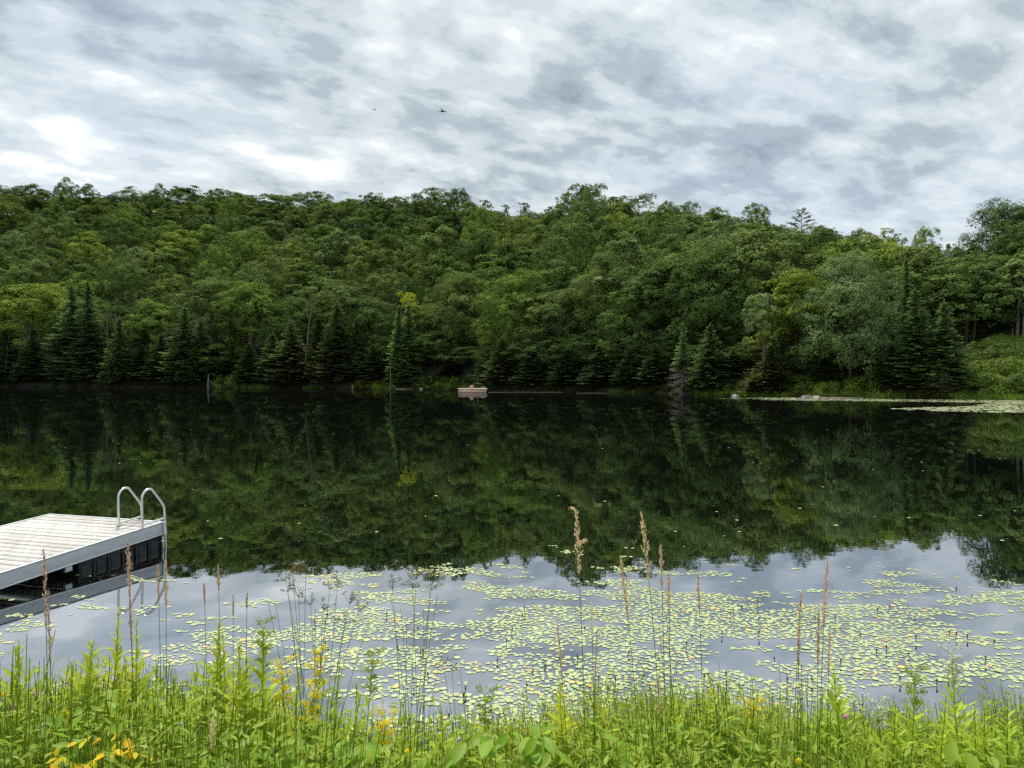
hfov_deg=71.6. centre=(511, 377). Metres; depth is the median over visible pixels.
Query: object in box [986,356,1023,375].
shrub
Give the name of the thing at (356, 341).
spruce tree
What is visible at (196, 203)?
broadleaf tree
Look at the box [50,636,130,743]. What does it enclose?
goldenrod
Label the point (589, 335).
young tree
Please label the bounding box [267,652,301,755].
goldenrod
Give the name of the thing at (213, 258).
broadleaf tree
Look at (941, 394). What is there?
shore undergrowth
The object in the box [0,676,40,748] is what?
goldenrod
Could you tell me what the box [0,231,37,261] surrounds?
broadleaf tree
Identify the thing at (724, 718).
rush clump
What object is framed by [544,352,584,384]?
spruce tree
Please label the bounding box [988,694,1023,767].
goldenrod
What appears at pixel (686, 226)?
broadleaf tree
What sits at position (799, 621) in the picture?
seed grass
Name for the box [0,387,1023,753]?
lake
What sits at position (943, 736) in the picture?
goldenrod
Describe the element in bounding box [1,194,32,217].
broadleaf tree
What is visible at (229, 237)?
broadleaf tree
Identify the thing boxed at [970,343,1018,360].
shrub
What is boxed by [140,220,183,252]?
broadleaf tree
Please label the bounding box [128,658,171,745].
goldenrod
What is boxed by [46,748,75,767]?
yellow leaved plant
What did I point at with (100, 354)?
young tree
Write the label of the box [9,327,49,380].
spruce tree
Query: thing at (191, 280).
broadleaf tree
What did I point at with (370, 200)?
broadleaf tree
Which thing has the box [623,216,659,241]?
broadleaf tree
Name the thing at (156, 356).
young tree
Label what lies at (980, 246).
broadleaf tree
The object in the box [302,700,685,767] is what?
leafy plants
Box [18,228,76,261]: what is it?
broadleaf tree
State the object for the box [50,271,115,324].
broadleaf tree
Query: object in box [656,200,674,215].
broadleaf tree
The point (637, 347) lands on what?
young tree
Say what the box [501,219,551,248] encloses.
broadleaf tree
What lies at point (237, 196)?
broadleaf tree
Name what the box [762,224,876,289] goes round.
broadleaf tree
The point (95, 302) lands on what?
broadleaf tree
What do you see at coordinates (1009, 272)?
broadleaf tree
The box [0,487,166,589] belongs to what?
dock
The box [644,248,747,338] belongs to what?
broadleaf tree
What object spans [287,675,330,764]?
goldenrod
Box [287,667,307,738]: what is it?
goldenrod
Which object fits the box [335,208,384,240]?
broadleaf tree
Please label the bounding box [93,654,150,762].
goldenrod
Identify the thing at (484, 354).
young tree
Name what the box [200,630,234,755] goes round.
goldenrod
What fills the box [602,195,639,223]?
broadleaf tree
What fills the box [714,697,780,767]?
grass tuft
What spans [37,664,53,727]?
goldenrod
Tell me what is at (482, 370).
spruce tree
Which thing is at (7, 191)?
broadleaf tree
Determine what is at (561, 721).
goldenrod
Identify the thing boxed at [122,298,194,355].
broadleaf tree
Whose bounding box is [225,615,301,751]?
goldenrod
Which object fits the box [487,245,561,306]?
broadleaf tree
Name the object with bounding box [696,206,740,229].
broadleaf tree
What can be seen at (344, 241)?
broadleaf tree
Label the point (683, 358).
dying spruce
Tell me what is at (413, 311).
broadleaf tree
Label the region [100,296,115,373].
bare tree
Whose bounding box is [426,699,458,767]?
goldenrod
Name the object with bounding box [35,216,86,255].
broadleaf tree
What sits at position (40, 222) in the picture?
broadleaf tree
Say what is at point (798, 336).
broadleaf tree
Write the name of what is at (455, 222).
broadleaf tree
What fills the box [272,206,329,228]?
broadleaf tree
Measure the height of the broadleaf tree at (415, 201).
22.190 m
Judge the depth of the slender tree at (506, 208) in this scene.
312.33 m
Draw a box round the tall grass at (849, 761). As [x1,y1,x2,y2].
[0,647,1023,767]
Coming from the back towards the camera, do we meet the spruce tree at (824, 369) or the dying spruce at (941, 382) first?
the spruce tree at (824, 369)
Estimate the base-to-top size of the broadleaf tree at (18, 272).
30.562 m
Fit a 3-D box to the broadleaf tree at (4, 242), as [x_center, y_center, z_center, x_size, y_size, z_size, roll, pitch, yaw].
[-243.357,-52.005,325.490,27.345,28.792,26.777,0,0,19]
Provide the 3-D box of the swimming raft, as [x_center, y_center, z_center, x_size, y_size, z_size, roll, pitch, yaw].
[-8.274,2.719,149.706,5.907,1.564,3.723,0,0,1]
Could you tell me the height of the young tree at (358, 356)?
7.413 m
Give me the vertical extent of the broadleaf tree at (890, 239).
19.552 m
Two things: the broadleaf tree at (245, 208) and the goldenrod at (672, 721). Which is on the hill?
the broadleaf tree at (245, 208)
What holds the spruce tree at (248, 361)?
on the hill
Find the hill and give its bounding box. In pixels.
[0,214,1023,398]
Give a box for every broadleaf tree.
[0,185,38,218]
[0,191,34,219]
[0,194,29,230]
[0,223,8,236]
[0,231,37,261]
[0,240,21,275]
[0,247,26,285]
[0,259,60,333]
[0,282,70,352]
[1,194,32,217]
[2,237,38,276]
[3,227,32,263]
[13,183,58,215]
[13,194,56,224]
[17,208,65,237]
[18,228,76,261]
[18,246,80,284]
[21,215,59,257]
[24,254,66,289]
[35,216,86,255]
[42,296,122,350]
[44,259,112,304]
[46,191,77,223]
[48,177,78,213]
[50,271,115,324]
[56,197,112,213]
[57,231,115,295]
[58,208,93,247]
[58,223,112,269]
[65,197,100,221]
[67,183,102,216]
[70,199,116,244]
[78,193,137,216]
[85,244,147,319]
[88,214,125,256]
[93,304,156,349]
[94,216,150,262]
[94,263,164,327]
[96,201,123,215]
[100,201,157,255]
[109,185,155,211]
[111,201,150,232]
[111,246,153,296]
[120,196,160,218]
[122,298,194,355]
[131,247,203,302]
[135,229,201,274]
[138,211,180,242]
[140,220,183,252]
[141,183,171,225]
[142,229,203,289]
[146,272,198,336]
[149,203,197,227]
[155,201,184,217]
[158,185,201,218]
[161,275,258,350]
[170,201,213,234]
[172,268,237,326]
[174,194,205,212]
[176,214,224,267]
[177,224,233,273]
[187,195,220,218]
[189,239,236,278]
[192,244,236,294]
[194,197,221,223]
[195,188,238,218]
[207,216,246,268]
[209,203,245,226]
[211,280,288,352]
[213,193,275,229]
[214,197,244,241]
[215,228,276,270]
[216,191,256,224]
[225,228,275,277]
[233,263,288,308]
[235,207,275,249]
[236,220,296,262]
[237,255,302,340]
[244,193,294,220]
[251,241,325,284]
[254,258,330,323]
[258,295,328,350]
[263,192,311,224]
[264,206,289,220]
[265,210,315,231]
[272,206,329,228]
[273,205,311,243]
[278,265,349,319]
[280,228,315,265]
[295,191,333,226]
[297,282,374,354]
[300,224,351,266]
[304,236,363,279]
[305,202,349,237]
[308,202,356,230]
[315,229,379,287]
[332,240,392,300]
[333,198,352,228]
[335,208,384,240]
[341,199,365,222]
[341,295,403,351]
[344,192,393,225]
[347,215,379,255]
[351,201,397,228]
[353,268,422,332]
[367,227,426,298]
[369,227,402,286]
[373,195,413,221]
[373,213,427,248]
[377,210,418,256]
[379,249,423,312]
[385,203,442,232]
[391,303,462,346]
[393,232,461,270]
[395,292,419,309]
[398,202,433,225]
[400,217,463,260]
[401,226,469,286]
[402,192,432,225]
[403,330,465,366]
[404,257,461,305]
[405,248,477,326]
[412,270,498,351]
[415,187,459,225]
[428,211,471,246]
[436,187,477,230]
[442,210,473,237]
[446,266,519,321]
[451,235,506,272]
[451,254,539,316]
[454,228,502,282]
[455,200,483,249]
[458,210,514,243]
[459,206,501,263]
[467,211,504,241]
[472,267,550,352]
[474,213,518,254]
[484,214,548,268]
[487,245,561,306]
[490,259,592,336]
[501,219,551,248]
[507,336,573,372]
[508,288,601,350]
[509,217,541,248]
[509,224,575,277]
[517,210,541,245]
[529,221,594,319]
[531,213,562,244]
[544,191,590,227]
[545,217,591,275]
[551,211,604,283]
[566,245,651,344]
[567,183,627,232]
[570,184,599,212]
[570,216,615,252]
[575,209,616,230]
[578,225,654,309]
[582,216,629,271]
[585,237,665,342]
[592,211,638,249]
[595,294,667,363]
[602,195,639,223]
[607,227,654,292]
[607,258,719,345]
[615,205,709,262]
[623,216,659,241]
[629,211,653,235]
[634,233,701,265]
[638,215,689,257]
[639,233,712,316]
[643,214,705,257]
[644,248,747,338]
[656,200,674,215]
[658,238,769,348]
[668,201,701,236]
[669,216,772,283]
[675,214,720,235]
[682,221,750,251]
[682,224,740,255]
[693,226,830,346]
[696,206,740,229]
[701,229,788,309]
[707,305,767,351]
[730,216,748,230]
[737,222,765,234]
[742,202,774,229]
[746,268,867,368]
[755,225,796,233]
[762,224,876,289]
[763,224,861,323]
[769,224,790,279]
[775,238,935,350]
[788,246,908,378]
[795,311,850,354]
[801,239,876,325]
[838,234,869,253]
[847,270,924,356]
[850,227,882,247]
[851,234,934,324]
[871,244,983,337]
[880,227,907,246]
[880,258,947,317]
[893,262,1009,345]
[908,254,1023,347]
[910,226,944,255]
[947,246,962,258]
[950,197,1023,328]
[958,254,1023,333]
[970,242,989,252]
[976,264,1023,324]
[982,255,1023,336]
[987,232,1023,327]
[993,298,1023,333]
[999,254,1023,337]
[1002,209,1023,255]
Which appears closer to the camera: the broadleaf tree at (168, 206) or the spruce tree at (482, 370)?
the spruce tree at (482, 370)
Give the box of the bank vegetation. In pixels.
[950,329,1023,398]
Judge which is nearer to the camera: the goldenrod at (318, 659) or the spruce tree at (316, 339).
the goldenrod at (318, 659)
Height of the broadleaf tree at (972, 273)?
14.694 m
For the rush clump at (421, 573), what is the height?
1.553 m
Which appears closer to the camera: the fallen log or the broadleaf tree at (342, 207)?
the fallen log
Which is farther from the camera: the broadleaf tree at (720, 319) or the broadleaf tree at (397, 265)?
the broadleaf tree at (397, 265)
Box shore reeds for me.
[213,385,1023,399]
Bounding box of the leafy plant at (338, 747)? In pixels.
[326,739,355,767]
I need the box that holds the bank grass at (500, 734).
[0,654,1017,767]
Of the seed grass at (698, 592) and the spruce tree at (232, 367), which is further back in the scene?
the spruce tree at (232, 367)
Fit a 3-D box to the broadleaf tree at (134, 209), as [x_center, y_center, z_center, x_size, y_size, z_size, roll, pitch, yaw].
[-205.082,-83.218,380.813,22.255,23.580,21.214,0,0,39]
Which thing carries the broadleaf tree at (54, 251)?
on the hill
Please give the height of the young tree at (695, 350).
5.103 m
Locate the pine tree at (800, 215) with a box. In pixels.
[785,207,818,235]
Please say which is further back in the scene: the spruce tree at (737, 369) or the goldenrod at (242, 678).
the spruce tree at (737, 369)
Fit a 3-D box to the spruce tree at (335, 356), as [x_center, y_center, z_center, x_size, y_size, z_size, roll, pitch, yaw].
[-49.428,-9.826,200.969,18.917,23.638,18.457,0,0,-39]
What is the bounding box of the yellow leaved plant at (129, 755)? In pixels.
[127,751,152,767]
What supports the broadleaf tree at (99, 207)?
on the hill
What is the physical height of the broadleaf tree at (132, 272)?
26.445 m
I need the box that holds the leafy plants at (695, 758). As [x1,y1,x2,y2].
[0,630,1023,767]
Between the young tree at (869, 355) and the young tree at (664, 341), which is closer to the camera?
the young tree at (869, 355)
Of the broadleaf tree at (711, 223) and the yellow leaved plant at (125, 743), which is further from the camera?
the broadleaf tree at (711, 223)
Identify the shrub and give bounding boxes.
[959,375,983,387]
[964,360,992,374]
[967,336,1014,355]
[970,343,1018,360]
[974,373,1005,386]
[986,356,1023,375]
[998,373,1023,392]
[1001,341,1023,355]
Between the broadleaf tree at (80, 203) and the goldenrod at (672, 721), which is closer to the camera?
the goldenrod at (672, 721)
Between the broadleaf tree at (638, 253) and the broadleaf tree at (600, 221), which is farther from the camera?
the broadleaf tree at (600, 221)
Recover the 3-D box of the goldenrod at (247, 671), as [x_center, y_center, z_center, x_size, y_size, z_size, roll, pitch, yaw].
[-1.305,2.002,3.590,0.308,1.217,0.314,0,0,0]
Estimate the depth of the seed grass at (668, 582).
2.91 m
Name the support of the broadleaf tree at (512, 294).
on the hill
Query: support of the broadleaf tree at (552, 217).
on the hill
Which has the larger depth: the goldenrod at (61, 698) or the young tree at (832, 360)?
the young tree at (832, 360)
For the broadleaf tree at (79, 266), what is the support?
on the hill
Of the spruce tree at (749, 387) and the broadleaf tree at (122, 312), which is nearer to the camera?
the spruce tree at (749, 387)
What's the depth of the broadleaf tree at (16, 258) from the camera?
324.88 m
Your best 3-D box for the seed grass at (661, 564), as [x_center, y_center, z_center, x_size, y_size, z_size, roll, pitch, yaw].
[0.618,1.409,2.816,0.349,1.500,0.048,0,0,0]
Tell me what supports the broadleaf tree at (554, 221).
on the hill
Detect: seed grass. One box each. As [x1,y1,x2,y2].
[41,548,91,754]
[47,604,52,756]
[125,540,133,693]
[127,588,134,742]
[139,564,174,755]
[164,559,168,700]
[203,584,219,747]
[208,716,215,754]
[215,564,221,725]
[232,594,234,701]
[245,592,248,729]
[544,506,587,767]
[547,623,567,767]
[564,602,594,763]
[593,630,615,762]
[619,556,639,762]
[634,545,705,761]
[639,512,695,755]
[656,672,660,720]
[666,572,671,758]
[670,573,704,767]
[793,593,802,767]
[796,628,800,733]
[816,610,843,767]
[819,560,830,767]
[827,632,831,737]
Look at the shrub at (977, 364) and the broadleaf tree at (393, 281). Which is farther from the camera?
the broadleaf tree at (393, 281)
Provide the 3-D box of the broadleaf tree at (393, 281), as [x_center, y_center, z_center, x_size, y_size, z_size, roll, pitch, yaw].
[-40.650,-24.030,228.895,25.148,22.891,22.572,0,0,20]
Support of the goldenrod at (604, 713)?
on the near bank
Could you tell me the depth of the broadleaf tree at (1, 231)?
377.85 m
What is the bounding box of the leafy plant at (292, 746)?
[288,737,314,767]
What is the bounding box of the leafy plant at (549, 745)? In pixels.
[524,737,572,767]
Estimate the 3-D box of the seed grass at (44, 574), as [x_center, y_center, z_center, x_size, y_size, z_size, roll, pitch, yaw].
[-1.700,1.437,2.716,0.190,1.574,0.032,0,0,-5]
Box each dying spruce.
[669,320,693,390]
[924,358,958,393]
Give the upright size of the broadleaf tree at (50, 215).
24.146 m
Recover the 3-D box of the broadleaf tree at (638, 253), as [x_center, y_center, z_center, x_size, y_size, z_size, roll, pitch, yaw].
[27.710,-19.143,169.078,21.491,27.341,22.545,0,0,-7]
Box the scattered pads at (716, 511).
[219,426,1005,545]
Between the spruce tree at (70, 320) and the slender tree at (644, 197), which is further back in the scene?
the slender tree at (644, 197)
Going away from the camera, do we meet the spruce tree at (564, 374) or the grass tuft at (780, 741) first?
the grass tuft at (780, 741)
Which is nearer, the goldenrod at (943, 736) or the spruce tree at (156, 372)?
the goldenrod at (943, 736)
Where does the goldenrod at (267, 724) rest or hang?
on the near bank
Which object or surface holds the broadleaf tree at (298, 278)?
on the hill
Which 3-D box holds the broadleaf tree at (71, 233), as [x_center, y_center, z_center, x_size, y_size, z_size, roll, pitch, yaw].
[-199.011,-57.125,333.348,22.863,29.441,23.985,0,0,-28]
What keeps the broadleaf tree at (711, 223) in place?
on the hill
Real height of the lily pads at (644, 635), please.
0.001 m
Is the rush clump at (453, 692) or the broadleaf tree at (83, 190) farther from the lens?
the broadleaf tree at (83, 190)
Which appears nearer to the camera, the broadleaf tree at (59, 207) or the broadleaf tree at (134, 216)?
the broadleaf tree at (134, 216)
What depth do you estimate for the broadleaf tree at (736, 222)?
234.90 m
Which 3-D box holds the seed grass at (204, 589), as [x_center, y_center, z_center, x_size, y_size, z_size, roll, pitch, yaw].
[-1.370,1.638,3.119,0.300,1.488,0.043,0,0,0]
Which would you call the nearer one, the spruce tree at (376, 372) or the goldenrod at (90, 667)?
the goldenrod at (90, 667)
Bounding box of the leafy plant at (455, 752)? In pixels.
[415,741,466,767]
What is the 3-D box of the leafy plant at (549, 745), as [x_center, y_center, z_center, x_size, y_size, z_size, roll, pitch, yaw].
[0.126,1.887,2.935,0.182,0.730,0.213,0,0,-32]
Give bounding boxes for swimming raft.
[458,387,486,392]
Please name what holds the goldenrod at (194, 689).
on the near bank
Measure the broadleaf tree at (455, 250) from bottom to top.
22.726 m
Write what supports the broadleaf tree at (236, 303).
on the hill
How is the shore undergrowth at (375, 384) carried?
on the hill
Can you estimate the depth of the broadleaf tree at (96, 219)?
351.06 m
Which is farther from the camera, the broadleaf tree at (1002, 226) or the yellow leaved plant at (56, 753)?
the broadleaf tree at (1002, 226)
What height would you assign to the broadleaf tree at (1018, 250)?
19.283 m
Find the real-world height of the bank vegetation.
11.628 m
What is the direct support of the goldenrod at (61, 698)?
on the near bank
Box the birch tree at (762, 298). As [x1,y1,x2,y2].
[741,293,780,377]
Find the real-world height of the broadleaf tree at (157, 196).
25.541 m
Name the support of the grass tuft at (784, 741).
on the near bank
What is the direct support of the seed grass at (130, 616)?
on the near bank
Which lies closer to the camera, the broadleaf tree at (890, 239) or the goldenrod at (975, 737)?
the goldenrod at (975, 737)
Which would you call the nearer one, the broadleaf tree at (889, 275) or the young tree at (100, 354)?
the broadleaf tree at (889, 275)
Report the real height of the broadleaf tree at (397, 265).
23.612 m
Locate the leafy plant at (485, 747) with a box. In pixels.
[467,732,507,767]
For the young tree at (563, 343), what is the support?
on the hill
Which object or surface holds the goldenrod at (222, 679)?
on the near bank
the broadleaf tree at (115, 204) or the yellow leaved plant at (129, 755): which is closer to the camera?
the yellow leaved plant at (129, 755)
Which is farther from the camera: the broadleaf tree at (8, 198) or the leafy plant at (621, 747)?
the broadleaf tree at (8, 198)
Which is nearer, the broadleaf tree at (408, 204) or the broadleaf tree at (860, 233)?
the broadleaf tree at (860, 233)
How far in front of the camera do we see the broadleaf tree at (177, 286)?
247.00 m
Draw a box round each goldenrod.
[0,638,59,750]
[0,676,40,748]
[28,675,84,767]
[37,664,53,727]
[40,660,95,734]
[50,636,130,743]
[51,711,102,762]
[81,603,143,725]
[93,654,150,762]
[117,615,159,733]
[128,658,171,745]
[156,672,195,766]
[162,685,194,756]
[168,660,226,759]
[179,617,238,731]
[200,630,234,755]
[208,626,235,739]
[214,637,269,750]
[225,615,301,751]
[232,652,269,731]
[245,692,303,767]
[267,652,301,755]
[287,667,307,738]
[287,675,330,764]
[303,642,329,739]
[320,656,358,763]
[339,680,375,766]
[352,646,386,763]
[374,704,401,767]
[382,698,430,767]
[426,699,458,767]
[467,682,504,767]
[542,674,591,767]
[589,684,622,764]
[659,694,698,765]
[693,671,743,765]
[734,695,767,751]
[802,687,840,764]
[805,664,876,767]
[846,711,880,767]
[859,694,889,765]
[873,700,922,767]
[884,663,937,767]
[921,691,959,767]
[928,641,987,767]
[937,698,1006,767]
[956,702,1015,766]
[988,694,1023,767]
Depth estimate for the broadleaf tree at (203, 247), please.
296.50 m
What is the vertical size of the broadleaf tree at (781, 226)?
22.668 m
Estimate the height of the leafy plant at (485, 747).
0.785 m
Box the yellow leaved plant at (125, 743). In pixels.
[95,733,136,767]
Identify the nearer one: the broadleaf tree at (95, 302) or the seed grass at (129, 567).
the seed grass at (129, 567)
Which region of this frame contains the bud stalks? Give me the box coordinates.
[54,575,994,732]
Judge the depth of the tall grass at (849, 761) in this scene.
3.33 m
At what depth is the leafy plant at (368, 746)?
2.91 m
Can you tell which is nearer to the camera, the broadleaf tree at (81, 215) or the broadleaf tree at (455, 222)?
the broadleaf tree at (455, 222)
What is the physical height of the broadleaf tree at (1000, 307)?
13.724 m
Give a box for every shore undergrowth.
[0,373,976,398]
[211,373,262,387]
[350,378,396,388]
[413,375,488,388]
[690,371,897,396]
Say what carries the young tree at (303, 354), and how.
on the hill
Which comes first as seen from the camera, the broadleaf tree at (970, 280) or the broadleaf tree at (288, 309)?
the broadleaf tree at (970, 280)
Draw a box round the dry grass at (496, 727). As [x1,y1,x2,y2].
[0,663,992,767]
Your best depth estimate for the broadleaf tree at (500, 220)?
288.73 m
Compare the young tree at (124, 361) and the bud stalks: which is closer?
the bud stalks
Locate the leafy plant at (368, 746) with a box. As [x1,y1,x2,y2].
[344,742,379,767]
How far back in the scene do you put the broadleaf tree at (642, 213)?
263.38 m
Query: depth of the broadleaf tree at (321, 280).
237.16 m
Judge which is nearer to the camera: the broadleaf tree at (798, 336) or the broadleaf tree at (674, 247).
the broadleaf tree at (798, 336)
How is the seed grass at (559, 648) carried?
on the near bank
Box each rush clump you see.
[267,561,369,763]
[386,564,445,763]
[433,655,469,765]
[658,617,676,749]
[719,668,729,760]
[779,665,813,767]
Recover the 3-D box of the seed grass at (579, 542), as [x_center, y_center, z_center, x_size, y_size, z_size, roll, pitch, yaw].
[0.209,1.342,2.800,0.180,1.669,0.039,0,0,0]
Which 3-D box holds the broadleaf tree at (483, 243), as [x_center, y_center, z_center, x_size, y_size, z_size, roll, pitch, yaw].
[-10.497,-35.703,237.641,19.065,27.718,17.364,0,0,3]
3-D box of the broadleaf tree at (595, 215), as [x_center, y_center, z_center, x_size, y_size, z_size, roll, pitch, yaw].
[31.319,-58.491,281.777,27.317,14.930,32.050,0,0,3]
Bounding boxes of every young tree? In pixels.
[0,349,27,365]
[82,350,124,366]
[112,358,157,366]
[145,347,193,363]
[193,343,243,367]
[222,345,259,365]
[301,345,342,366]
[349,347,390,368]
[365,336,401,365]
[388,343,436,366]
[419,335,468,365]
[443,346,493,366]
[471,345,515,368]
[490,344,535,367]
[519,345,568,369]
[537,336,595,372]
[559,329,621,368]
[597,341,645,370]
[612,338,671,365]
[640,334,698,367]
[672,345,707,367]
[696,351,753,370]
[726,339,772,366]
[767,348,815,369]
[786,351,833,372]
[812,352,863,371]
[847,350,884,370]
[864,358,903,369]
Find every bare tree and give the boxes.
[4,315,17,375]
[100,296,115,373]
[293,276,315,375]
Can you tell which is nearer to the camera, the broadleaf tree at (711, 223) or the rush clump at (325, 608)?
the rush clump at (325, 608)
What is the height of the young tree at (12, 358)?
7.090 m
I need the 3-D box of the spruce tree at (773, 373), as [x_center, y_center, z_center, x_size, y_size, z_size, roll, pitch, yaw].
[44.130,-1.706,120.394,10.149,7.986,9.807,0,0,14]
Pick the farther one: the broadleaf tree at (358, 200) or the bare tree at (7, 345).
the broadleaf tree at (358, 200)
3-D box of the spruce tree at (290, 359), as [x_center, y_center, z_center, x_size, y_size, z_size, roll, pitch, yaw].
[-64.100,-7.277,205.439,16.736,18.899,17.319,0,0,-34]
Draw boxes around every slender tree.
[478,200,493,210]
[501,205,509,215]
[516,202,530,217]
[554,183,592,211]
[623,193,671,218]
[943,243,955,257]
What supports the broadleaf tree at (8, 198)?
on the hill
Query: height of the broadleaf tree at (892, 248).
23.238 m
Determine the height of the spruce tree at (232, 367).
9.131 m
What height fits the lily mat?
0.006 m
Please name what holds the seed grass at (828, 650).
on the near bank
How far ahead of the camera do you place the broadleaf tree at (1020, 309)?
117.99 m
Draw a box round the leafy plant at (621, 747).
[598,741,637,767]
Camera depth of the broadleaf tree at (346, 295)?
210.37 m
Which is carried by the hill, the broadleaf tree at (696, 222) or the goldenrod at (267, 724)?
the broadleaf tree at (696, 222)
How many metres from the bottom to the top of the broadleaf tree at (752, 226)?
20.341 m
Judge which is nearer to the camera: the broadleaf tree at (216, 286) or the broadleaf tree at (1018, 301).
the broadleaf tree at (1018, 301)
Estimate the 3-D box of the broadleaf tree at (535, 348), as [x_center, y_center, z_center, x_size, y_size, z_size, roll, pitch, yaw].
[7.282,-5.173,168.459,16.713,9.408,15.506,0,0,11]
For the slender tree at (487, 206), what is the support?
on the hill
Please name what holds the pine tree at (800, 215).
on the hill
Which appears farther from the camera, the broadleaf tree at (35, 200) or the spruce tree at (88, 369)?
the broadleaf tree at (35, 200)
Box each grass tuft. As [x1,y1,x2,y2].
[542,700,648,767]
[603,674,685,760]
[636,717,697,764]
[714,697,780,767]
[722,679,816,767]
[744,704,820,765]
[955,718,1019,767]
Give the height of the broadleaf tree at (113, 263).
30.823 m
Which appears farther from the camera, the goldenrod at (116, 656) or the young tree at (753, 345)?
the young tree at (753, 345)
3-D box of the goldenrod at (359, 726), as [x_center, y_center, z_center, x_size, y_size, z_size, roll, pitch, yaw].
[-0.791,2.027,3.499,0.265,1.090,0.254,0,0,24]
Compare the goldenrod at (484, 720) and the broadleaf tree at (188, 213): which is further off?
the broadleaf tree at (188, 213)
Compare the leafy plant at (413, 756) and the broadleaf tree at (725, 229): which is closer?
the leafy plant at (413, 756)
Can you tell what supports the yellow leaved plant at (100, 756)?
on the near bank
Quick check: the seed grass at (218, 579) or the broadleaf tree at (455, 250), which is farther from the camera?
the broadleaf tree at (455, 250)
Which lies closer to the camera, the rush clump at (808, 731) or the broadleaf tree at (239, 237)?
the rush clump at (808, 731)
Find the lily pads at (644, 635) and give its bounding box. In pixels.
[0,545,1023,737]
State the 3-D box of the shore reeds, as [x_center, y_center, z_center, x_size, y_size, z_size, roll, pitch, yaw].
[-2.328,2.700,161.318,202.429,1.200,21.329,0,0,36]
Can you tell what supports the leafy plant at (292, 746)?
on the near bank
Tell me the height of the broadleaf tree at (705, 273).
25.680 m
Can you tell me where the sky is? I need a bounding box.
[0,0,1023,258]
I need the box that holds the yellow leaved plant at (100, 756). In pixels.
[54,736,137,767]
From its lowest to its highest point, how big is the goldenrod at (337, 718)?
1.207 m
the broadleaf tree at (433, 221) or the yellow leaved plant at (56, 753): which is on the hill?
the broadleaf tree at (433, 221)
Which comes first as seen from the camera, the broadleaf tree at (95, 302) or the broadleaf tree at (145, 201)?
the broadleaf tree at (95, 302)
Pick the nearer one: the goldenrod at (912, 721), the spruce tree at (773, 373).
the goldenrod at (912, 721)
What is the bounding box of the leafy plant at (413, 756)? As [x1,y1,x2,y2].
[364,753,424,767]
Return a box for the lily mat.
[720,397,1023,412]
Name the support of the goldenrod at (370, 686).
on the near bank
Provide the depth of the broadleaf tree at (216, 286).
228.04 m
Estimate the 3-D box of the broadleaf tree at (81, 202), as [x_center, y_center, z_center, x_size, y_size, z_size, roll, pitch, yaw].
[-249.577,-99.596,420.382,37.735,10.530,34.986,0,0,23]
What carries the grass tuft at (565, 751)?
on the near bank
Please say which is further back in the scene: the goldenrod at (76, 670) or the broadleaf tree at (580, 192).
the broadleaf tree at (580, 192)
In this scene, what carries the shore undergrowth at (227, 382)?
on the hill
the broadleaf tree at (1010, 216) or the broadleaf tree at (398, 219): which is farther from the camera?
the broadleaf tree at (398, 219)
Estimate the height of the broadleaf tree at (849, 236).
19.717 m
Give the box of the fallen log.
[819,397,862,398]
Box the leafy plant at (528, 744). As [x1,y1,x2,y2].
[515,725,551,767]
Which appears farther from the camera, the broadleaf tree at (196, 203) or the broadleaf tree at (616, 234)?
the broadleaf tree at (196, 203)
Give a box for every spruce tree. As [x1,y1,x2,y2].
[0,309,25,379]
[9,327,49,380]
[20,323,66,376]
[38,282,98,378]
[52,279,112,380]
[93,316,137,382]
[118,344,153,377]
[129,333,177,379]
[154,306,209,383]
[174,318,223,381]
[215,344,244,372]
[228,342,262,382]
[246,333,284,380]
[263,320,313,382]
[291,317,334,379]
[302,301,363,382]
[335,317,369,378]
[355,344,387,380]
[383,304,410,381]
[391,302,423,382]
[431,355,461,374]
[469,350,498,379]
[476,337,521,383]
[509,351,550,384]
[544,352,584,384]
[570,345,620,384]
[609,349,645,384]
[628,344,678,383]
[678,323,737,386]
[715,350,748,377]
[741,345,800,389]
[744,371,761,389]
[806,355,846,380]
[867,344,911,385]
[878,287,957,387]
[882,255,928,370]
[914,298,977,387]
[946,344,974,382]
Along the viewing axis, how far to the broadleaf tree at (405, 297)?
196.69 m
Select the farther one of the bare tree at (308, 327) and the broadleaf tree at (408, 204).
the broadleaf tree at (408, 204)
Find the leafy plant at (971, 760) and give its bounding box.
[944,741,1004,767]
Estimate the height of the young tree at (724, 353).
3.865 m
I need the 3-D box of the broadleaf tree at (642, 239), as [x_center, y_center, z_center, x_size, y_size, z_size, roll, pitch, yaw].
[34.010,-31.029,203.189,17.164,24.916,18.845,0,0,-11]
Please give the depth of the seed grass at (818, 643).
2.81 m
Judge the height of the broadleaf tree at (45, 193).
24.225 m
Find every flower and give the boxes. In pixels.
[378,722,383,753]
[843,714,848,767]
[852,698,855,756]
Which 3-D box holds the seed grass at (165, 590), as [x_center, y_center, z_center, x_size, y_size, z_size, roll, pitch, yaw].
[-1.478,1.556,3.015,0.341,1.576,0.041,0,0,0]
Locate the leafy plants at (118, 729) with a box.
[0,645,1023,767]
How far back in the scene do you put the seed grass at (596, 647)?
3.11 m
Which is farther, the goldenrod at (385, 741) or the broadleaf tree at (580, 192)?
the broadleaf tree at (580, 192)
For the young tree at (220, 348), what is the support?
on the hill
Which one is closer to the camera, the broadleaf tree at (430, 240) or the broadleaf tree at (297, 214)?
the broadleaf tree at (430, 240)
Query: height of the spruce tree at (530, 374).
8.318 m
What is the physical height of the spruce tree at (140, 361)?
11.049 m

